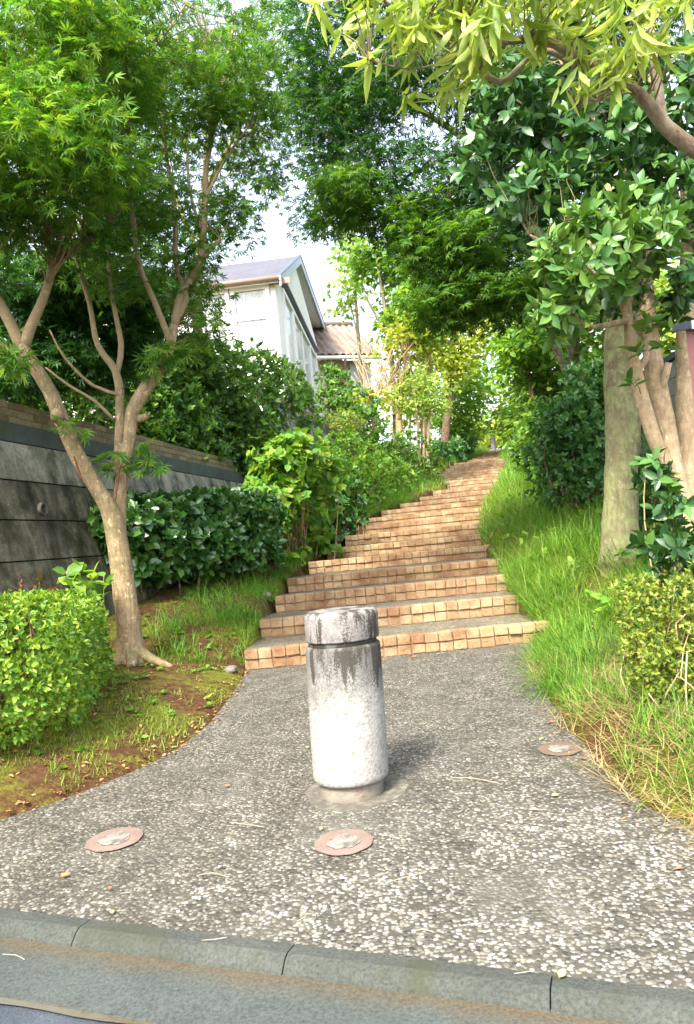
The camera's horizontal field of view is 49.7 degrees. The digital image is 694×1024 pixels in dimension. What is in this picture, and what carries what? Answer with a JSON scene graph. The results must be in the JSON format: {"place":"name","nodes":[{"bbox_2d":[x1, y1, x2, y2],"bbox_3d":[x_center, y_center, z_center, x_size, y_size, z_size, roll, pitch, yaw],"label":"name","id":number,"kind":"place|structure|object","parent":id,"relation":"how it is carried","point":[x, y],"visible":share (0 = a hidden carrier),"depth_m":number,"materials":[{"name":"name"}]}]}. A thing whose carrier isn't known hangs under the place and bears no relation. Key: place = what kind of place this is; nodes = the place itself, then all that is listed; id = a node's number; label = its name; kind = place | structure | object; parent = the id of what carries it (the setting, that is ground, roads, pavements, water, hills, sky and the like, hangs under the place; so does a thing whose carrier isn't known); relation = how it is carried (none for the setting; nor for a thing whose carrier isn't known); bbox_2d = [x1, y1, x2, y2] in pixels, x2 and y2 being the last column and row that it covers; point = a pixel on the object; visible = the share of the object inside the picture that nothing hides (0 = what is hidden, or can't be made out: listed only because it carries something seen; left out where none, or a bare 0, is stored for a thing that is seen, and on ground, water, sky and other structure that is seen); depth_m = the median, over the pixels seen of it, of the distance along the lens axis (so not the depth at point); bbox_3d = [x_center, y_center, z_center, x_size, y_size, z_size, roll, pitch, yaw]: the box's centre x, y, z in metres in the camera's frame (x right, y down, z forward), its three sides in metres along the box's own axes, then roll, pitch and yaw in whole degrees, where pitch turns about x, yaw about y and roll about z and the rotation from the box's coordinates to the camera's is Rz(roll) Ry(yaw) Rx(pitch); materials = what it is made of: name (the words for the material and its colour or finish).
{"place":"outdoors","nodes":[
{"label":"outdoors","id":0,"kind":"place"},
{"bbox_2d":[0,1004,121,1023],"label":"road","id":1,"kind":"structure","parent":0,"point":[12,1014],"depth_m":1.76,"materials":[{"name":"grey asphalt"}]},
{"bbox_2d":[0,937,627,1023],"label":"gutter","id":2,"kind":"object","parent":1,"relation":"on","point":[151,990],"visible":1,"depth_m":1.77,"materials":[{"name":"concrete"}]},
{"bbox_2d":[0,997,154,1023],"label":"gutter edge dirt","id":3,"kind":"structure","parent":2,"relation":"on","point":[77,1013],"depth_m":1.76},
{"bbox_2d":[0,643,693,990],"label":"paving","id":4,"kind":"structure","parent":0,"point":[510,879],"depth_m":2.44,"materials":[{"name":"grey concrete"}]},
{"bbox_2d":[85,827,142,851],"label":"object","id":5,"kind":"object","parent":4,"relation":"on","point":[110,839],"visible":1,"depth_m":2.65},
{"bbox_2d":[314,829,372,855],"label":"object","id":6,"kind":"object","parent":4,"relation":"on","point":[344,839],"visible":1,"depth_m":2.45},
{"bbox_2d":[304,606,409,811],"bbox_3d":[0.009,0.759,2.916,0.412,0.762,0.382,-6,-2,0],"label":"bollard","id":7,"kind":"object","parent":4,"relation":"on","point":[347,720],"visible":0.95,"depth_m":2.80,"materials":[{"name":"concrete"}]},
{"bbox_2d":[538,742,580,755],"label":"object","id":8,"kind":"object","parent":4,"relation":"on","point":[554,747],"visible":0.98,"depth_m":3.14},
{"bbox_2d":[0,418,693,1023],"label":"ground","id":9,"kind":"structure","parent":0,"point":[24,784],"depth_m":3.86,"materials":[{"name":"soil"}]},
{"bbox_2d":[14,573,37,632],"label":"sapling","id":10,"kind":"object","parent":9,"relation":"on","point":[22,587],"visible":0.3,"depth_m":5.01,"materials":[{"name":"red plant"}]},
{"bbox_2d":[33,571,61,666],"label":"sapling","id":11,"kind":"object","parent":9,"relation":"on","point":[39,577],"visible":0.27,"depth_m":5.00,"materials":[{"name":"red plant"}]},
{"bbox_2d":[0,586,116,749],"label":"azalea bush","id":12,"kind":"object","parent":9,"relation":"on","point":[86,640],"visible":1,"depth_m":3.64,"materials":[{"name":"green plant"}]},
{"bbox_2d":[58,574,87,592],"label":"sapling","id":13,"kind":"object","parent":9,"relation":"on","point":[66,582],"visible":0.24,"depth_m":4.88,"materials":[{"name":"green plant"}]},
{"bbox_2d":[52,558,98,666],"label":"sapling","id":14,"kind":"object","parent":9,"relation":"on","point":[75,568],"visible":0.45,"depth_m":4.93,"materials":[{"name":"green plant"}]},
{"bbox_2d":[0,335,179,443],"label":"wall hedge","id":15,"kind":"object","parent":9,"relation":"on","point":[89,414],"depth_m":8.10,"materials":[{"name":"green plant"}]},
{"bbox_2d":[72,572,114,624],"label":"sapling","id":16,"kind":"object","parent":9,"relation":"on","point":[99,589],"visible":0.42,"depth_m":4.88,"materials":[{"name":"green plant"}]},
{"bbox_2d":[0,55,227,413],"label":"maple tree","id":17,"kind":"object","parent":9,"relation":"on","point":[157,263],"visible":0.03,"depth_m":9.50,"materials":[{"name":"green plant"}]},
{"bbox_2d":[0,589,251,768],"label":"weeds","id":18,"kind":"object","parent":9,"relation":"on","point":[170,712],"visible":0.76,"depth_m":4.55,"materials":[{"name":"green plant"}]},
{"bbox_2d":[6,663,247,810],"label":"leaf litter","id":19,"kind":"object","parent":9,"relation":"on","point":[164,754],"visible":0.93,"depth_m":3.73,"materials":[{"name":"brown plant"}]},
{"bbox_2d":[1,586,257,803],"bbox_3d":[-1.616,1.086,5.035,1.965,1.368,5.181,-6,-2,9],"label":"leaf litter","id":20,"kind":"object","parent":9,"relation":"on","point":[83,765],"visible":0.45,"depth_m":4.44,"materials":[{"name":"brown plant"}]},
{"bbox_2d":[0,604,260,793],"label":"grass","id":21,"kind":"structure","parent":9,"relation":"on","point":[116,736],"depth_m":3.93,"materials":[{"name":"green plant"}]},
{"bbox_2d":[0,400,275,673],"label":"retaining wall","id":22,"kind":"structure","parent":9,"relation":"on","point":[47,501],"depth_m":5.94,"materials":[{"name":"concrete"}]},
{"bbox_2d":[0,0,318,666],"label":"maple tree","id":23,"kind":"object","parent":9,"relation":"on","point":[65,147],"visible":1,"depth_m":5.36,"materials":[{"name":"green plant"}]},
{"bbox_2d":[51,0,318,366],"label":"maple tree","id":24,"kind":"object","parent":9,"relation":"on","point":[214,29],"visible":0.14,"depth_m":11.65,"materials":[{"name":"green plant"}]},
{"bbox_2d":[82,485,288,601],"bbox_3d":[-1.661,0.281,7.580,1.244,1.142,3.107,-7,-3,29],"label":"camellia hedge","id":25,"kind":"object","parent":9,"relation":"on","point":[237,531],"visible":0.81,"depth_m":7.22,"materials":[{"name":"green plant"}]},
{"bbox_2d":[63,255,324,420],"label":"house","id":26,"kind":"structure","parent":9,"relation":"on","point":[275,308],"depth_m":19.11,"materials":[{"name":"white paint"}]},
{"bbox_2d":[189,289,233,350],"bbox_3d":[-3.349,-4.590,18.304,1.070,1.603,0.090,-6,-2,4],"label":"window","id":27,"kind":"structure","parent":26,"relation":"in","point":[225,293],"depth_m":18.29,"materials":[{"name":"white glass"}]},
{"bbox_2d":[229,284,274,351],"bbox_3d":[-2.307,-4.693,18.227,0.970,1.603,0.090,-6,-2,4],"label":"window","id":28,"kind":"structure","parent":26,"relation":"in","point":[268,341],"depth_m":18.24,"materials":[{"name":"white glass"}]},
{"bbox_2d":[281,288,299,384],"bbox_3d":[-1.494,-4.544,20.033,0.090,2.366,1.704,-6,-2,4],"label":"window","id":29,"kind":"structure","parent":26,"relation":"in","point":[288,312],"depth_m":20.15,"materials":[{"name":"white glass"}]},
{"bbox_2d":[293,308,315,404],"bbox_3d":[-1.286,-4.455,22.737,0.090,2.366,3.703,-6,-2,4],"label":"window","id":30,"kind":"structure","parent":26,"relation":"in","point":[300,333],"depth_m":22.75,"materials":[{"name":"white glass"}]},
{"bbox_2d":[310,343,321,416],"bbox_3d":[-1.079,-4.366,25.441,0.090,2.366,1.704,-6,-2,4],"label":"window","id":31,"kind":"structure","parent":26,"relation":"in","point":[314,361],"depth_m":25.85,"materials":[{"name":"glass"}]},
{"bbox_2d":[109,331,325,480],"bbox_3d":[-1.522,-1.455,12.477,1.904,3.326,8.334,-6,-2,17],"label":"tall hedge","id":32,"kind":"object","parent":9,"relation":"on","point":[216,410],"visible":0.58,"depth_m":10.78,"materials":[{"name":"green plant"}]},
{"bbox_2d":[224,665,237,672],"bbox_3d":[-0.819,1.109,5.260,0.107,0.064,0.111,-6,-2,0],"label":"stone","id":33,"kind":"object","parent":9,"relation":"on","point":[230,668],"visible":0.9,"depth_m":5.23,"materials":[{"name":"grey stone"}]},
{"bbox_2d":[142,488,415,664],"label":"grass","id":34,"kind":"structure","parent":9,"relation":"on","point":[258,586],"depth_m":6.64,"materials":[{"name":"green plant"}]},
{"bbox_2d":[240,426,348,561],"bbox_3d":[-0.694,-0.016,9.753,1.071,2.240,2.086,-6,-2,21],"label":"hydrangea","id":35,"kind":"object","parent":9,"relation":"on","point":[298,484],"visible":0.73,"depth_m":9.63,"materials":[{"name":"green plant"}]},
{"bbox_2d":[270,394,354,474],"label":"retaining wall","id":36,"kind":"structure","parent":9,"relation":"on","point":[325,429],"depth_m":15.26,"materials":[{"name":"concrete"}]},
{"bbox_2d":[310,473,369,544],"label":"hydrangea","id":37,"kind":"object","parent":9,"relation":"on","point":[351,502],"visible":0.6,"depth_m":11.56,"materials":[{"name":"green plant"}]},
{"bbox_2d":[328,407,364,479],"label":"round shrub","id":38,"kind":"object","parent":9,"relation":"on","point":[351,416],"visible":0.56,"depth_m":17.18,"materials":[{"name":"green plant"}]},
{"bbox_2d":[0,908,693,1023],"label":"kerb","id":39,"kind":"structure","parent":9,"relation":"on","point":[604,1000],"depth_m":1.77,"materials":[{"name":"concrete"}]},
{"bbox_2d":[557,970,565,976],"bbox_3d":[0.477,1.024,1.667,0.020,0.005,0.024,-6,-2,0],"label":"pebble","id":40,"kind":"object","parent":39,"relation":"on","point":[561,973],"visible":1,"depth_m":1.67,"materials":[{"name":"beige stone"}]},
{"bbox_2d":[312,321,381,434],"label":"house","id":41,"kind":"structure","parent":9,"relation":"on","point":[330,345],"depth_m":28.39,"materials":[{"name":"beige paint"}]},
{"bbox_2d":[319,225,377,430],"bbox_3d":[0.385,-5.576,24.238,2.284,8.135,2.388,-6,-2,0],"label":"young tree","id":42,"kind":"object","parent":9,"relation":"on","point":[349,301],"visible":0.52,"depth_m":24.24,"materials":[{"name":"green plant"}]},
{"bbox_2d":[314,360,390,478],"bbox_3d":[0.176,-2.187,18.660,1.571,3.481,2.771,-4,-3,-33],"label":"dark shrub","id":43,"kind":"object","parent":9,"relation":"on","point":[331,398],"visible":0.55,"depth_m":18.54,"materials":[{"name":"green plant"}]},
{"bbox_2d":[315,424,393,506],"bbox_3d":[0.020,-0.739,14.601,1.204,1.877,3.441,-6,-2,20],"label":"nandina shrub","id":44,"kind":"object","parent":9,"relation":"on","point":[352,465],"visible":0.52,"depth_m":14.63,"materials":[{"name":"green plant"}]},
{"bbox_2d":[355,449,419,499],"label":"dense shrub","id":45,"kind":"object","parent":9,"relation":"on","point":[394,460],"visible":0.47,"depth_m":16.97,"materials":[{"name":"green plant"}]},
{"bbox_2d":[244,448,548,669],"bbox_3d":[3.980,-1.033,24.371,3.070,5.767,38.890,-6,-2,13],"label":"stairway","id":46,"kind":"object","parent":9,"relation":"on","point":[415,577],"visible":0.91,"depth_m":7.29,"materials":[{"name":"beige brick"}]},
{"bbox_2d":[490,436,495,449],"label":"bollard","id":47,"kind":"object","parent":46,"relation":"on","point":[493,443],"visible":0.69,"depth_m":42.03,"materials":[{"name":"concrete"}]},
{"bbox_2d":[339,310,456,469],"bbox_3d":[1.423,-3.370,20.678,2.854,5.178,5.621,-7,-3,28],"label":"crape myrtle","id":48,"kind":"object","parent":9,"relation":"on","point":[384,392],"visible":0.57,"depth_m":20.43,"materials":[{"name":"beige plant"}]},
{"bbox_2d":[330,236,465,439],"bbox_3d":[1.631,-4.873,21.300,3.423,7.052,3.363,-4,-3,-33],"label":"young tree","id":49,"kind":"object","parent":9,"relation":"on","point":[367,268],"visible":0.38,"depth_m":21.20,"materials":[{"name":"green plant"}]},
{"bbox_2d":[375,368,438,440],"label":"tree","id":50,"kind":"object","parent":9,"relation":"on","point":[408,425],"visible":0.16,"depth_m":52.11,"materials":[{"name":"green plant"}]},
{"bbox_2d":[260,407,561,515],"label":"grass","id":51,"kind":"structure","parent":9,"relation":"on","point":[504,470],"depth_m":19.42,"materials":[{"name":"green plant"}]},
{"bbox_2d":[378,429,443,484],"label":"photinia shrub","id":52,"kind":"object","parent":9,"relation":"on","point":[408,454],"visible":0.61,"depth_m":19.39,"materials":[{"name":"green plant"}]},
{"bbox_2d":[392,361,458,464],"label":"slender tree","id":53,"kind":"object","parent":9,"relation":"on","point":[418,406],"visible":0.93,"depth_m":20.04,"materials":[{"name":"green plant"}]},
{"bbox_2d":[418,456,445,478],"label":"light shrub","id":54,"kind":"object","parent":9,"relation":"on","point":[427,468],"visible":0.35,"depth_m":20.55,"materials":[{"name":"green plant"}]},
{"bbox_2d":[393,319,508,443],"bbox_3d":[4.265,-4.702,27.180,4.758,5.720,3.538,-6,-2,21],"label":"yellow maple","id":55,"kind":"object","parent":9,"relation":"on","point":[457,367],"visible":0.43,"depth_m":26.79,"materials":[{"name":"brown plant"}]},
{"bbox_2d":[431,428,478,462],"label":"dark shrub","id":56,"kind":"object","parent":9,"relation":"on","point":[458,446],"visible":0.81,"depth_m":27.06,"materials":[{"name":"green plant"}]},
{"bbox_2d":[419,353,502,449],"bbox_3d":[4.806,-4.238,30.150,3.871,4.567,3.526,-7,-3,30],"label":"broadleaf tree","id":57,"kind":"object","parent":9,"relation":"on","point":[460,421],"visible":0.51,"depth_m":29.67,"materials":[{"name":"green plant"}]},
{"bbox_2d":[261,0,693,576],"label":"maple tree","id":58,"kind":"object","parent":9,"relation":"on","point":[460,256],"visible":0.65,"depth_m":6.68,"materials":[{"name":"green plant"}]},
{"bbox_2d":[464,375,510,445],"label":"light tree","id":59,"kind":"object","parent":9,"relation":"on","point":[482,435],"visible":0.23,"depth_m":37.98,"materials":[{"name":"green plant"}]},
{"bbox_2d":[480,421,505,449],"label":"tree","id":60,"kind":"object","parent":9,"relation":"on","point":[486,443],"visible":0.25,"depth_m":57.34,"materials":[{"name":"green plant"}]},
{"bbox_2d":[300,0,693,159],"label":"overhanging tree","id":61,"kind":"object","parent":9,"relation":"on","point":[415,32],"visible":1,"depth_m":2.39,"materials":[{"name":"green plant"}]},
{"bbox_2d":[496,424,513,448],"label":"tree","id":62,"kind":"object","parent":9,"relation":"on","point":[502,441],"visible":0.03,"depth_m":51.94,"materials":[{"name":"green plant"}]},
{"bbox_2d":[486,372,537,450],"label":"light tree","id":63,"kind":"object","parent":9,"relation":"on","point":[500,411],"visible":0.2,"depth_m":30.16,"materials":[{"name":"green plant"}]},
{"bbox_2d":[508,430,552,474],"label":"dark shrub","id":64,"kind":"object","parent":9,"relation":"on","point":[516,454],"visible":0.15,"depth_m":15.80,"materials":[{"name":"green plant"}]},
{"bbox_2d":[478,318,583,397],"bbox_3d":[6.293,-4.402,24.976,3.492,5.801,4.639,-6,-2,0],"label":"light tree","id":65,"kind":"object","parent":9,"relation":"on","point":[495,344],"visible":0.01,"depth_m":24.57,"materials":[{"name":"green plant"}]},
{"bbox_2d":[485,313,602,467],"bbox_3d":[3.197,-2.077,11.759,2.322,2.993,1.878,-4,-3,-39],"label":"young tree","id":66,"kind":"object","parent":9,"relation":"on","point":[519,355],"visible":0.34,"depth_m":11.52,"materials":[{"name":"green plant"}]},
{"bbox_2d":[489,543,619,705],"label":"grass","id":67,"kind":"structure","parent":9,"relation":"on","point":[549,630],"depth_m":5.28,"materials":[{"name":"green plant"}]},
{"bbox_2d":[471,497,644,676],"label":"dry grass","id":68,"kind":"structure","parent":9,"relation":"on","point":[540,563],"depth_m":6.62,"materials":[{"name":"plant"}]},
{"bbox_2d":[447,8,693,567],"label":"broadleaf tree","id":69,"kind":"object","parent":9,"relation":"on","point":[626,260],"visible":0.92,"depth_m":4.75,"materials":[{"name":"green plant"}]},
{"bbox_2d":[462,465,682,669],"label":"grass","id":70,"kind":"structure","parent":9,"relation":"on","point":[540,514],"depth_m":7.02,"materials":[{"name":"green plant"}]},
{"bbox_2d":[495,485,655,613],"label":"weeds","id":71,"kind":"object","parent":9,"relation":"on","point":[604,602],"visible":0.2,"depth_m":6.28,"materials":[{"name":"green plant"}]},
{"bbox_2d":[518,351,640,515],"bbox_3d":[2.909,-0.933,9.192,1.395,2.152,1.759,-6,-2,0],"label":"dark shrub","id":72,"kind":"object","parent":9,"relation":"on","point":[574,453],"visible":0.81,"depth_m":8.84,"materials":[{"name":"green plant"}]},
{"bbox_2d":[513,199,657,420],"bbox_3d":[2.997,-2.188,9.700,1.896,3.538,2.302,-6,-2,0],"label":"grey tree","id":73,"kind":"object","parent":9,"relation":"on","point":[580,347],"visible":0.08,"depth_m":9.74,"materials":[{"name":"green plant"}]},
{"bbox_2d":[511,618,693,860],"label":"dry grass","id":74,"kind":"structure","parent":9,"relation":"on","point":[628,774],"depth_m":2.87,"materials":[{"name":"plant"}]},
{"bbox_2d":[522,590,693,815],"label":"grass","id":75,"kind":"structure","parent":9,"relation":"on","point":[614,695],"depth_m":3.25,"materials":[{"name":"green plant"}]},
{"bbox_2d":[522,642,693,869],"bbox_3d":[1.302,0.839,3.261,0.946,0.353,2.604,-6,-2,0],"label":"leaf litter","id":76,"kind":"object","parent":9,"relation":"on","point":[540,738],"visible":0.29,"depth_m":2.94,"materials":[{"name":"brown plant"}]},
{"bbox_2d":[583,258,679,370],"bbox_3d":[5.613,-2.756,13.030,3.307,3.325,2.888,-6,-2,0],"label":"light tree","id":77,"kind":"object","parent":9,"relation":"on","point":[669,337],"visible":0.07,"depth_m":12.51,"materials":[{"name":"green plant"}]},
{"bbox_2d":[595,351,674,467],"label":"block wall","id":78,"kind":"structure","parent":9,"relation":"on","point":[669,358],"depth_m":8.77,"materials":[{"name":"concrete"}]},
{"bbox_2d":[606,559,693,713],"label":"azalea bush","id":79,"kind":"object","parent":9,"relation":"on","point":[665,654],"visible":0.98,"depth_m":3.12,"materials":[{"name":"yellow plant"}]},
{"bbox_2d":[638,411,675,532],"bbox_3d":[2.790,-0.266,6.547,0.813,1.223,1.022,-6,-2,0],"label":"dark shrub","id":80,"kind":"object","parent":9,"relation":"on","point":[648,499],"visible":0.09,"depth_m":6.38,"materials":[{"name":"green plant"}]},
{"bbox_2d":[626,519,693,625],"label":"ardisia shrub","id":81,"kind":"object","parent":9,"relation":"on","point":[665,544],"visible":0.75,"depth_m":4.02,"materials":[{"name":"green plant"}]},
{"bbox_2d":[628,446,693,617],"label":"ardisia shrub","id":82,"kind":"object","parent":9,"relation":"on","point":[665,491],"visible":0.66,"depth_m":4.41,"materials":[{"name":"green plant"}]},
{"bbox_2d":[673,320,693,397],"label":"notice board","id":83,"kind":"object","parent":9,"relation":"on","point":[688,327],"visible":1,"depth_m":2.92,"materials":[{"name":"pink paint"}]},
{"bbox_2d":[0,0,693,450],"label":"sky","id":84,"kind":"structure","parent":0,"point":[317,267],"materials":[{"name":"white"}]}
]}

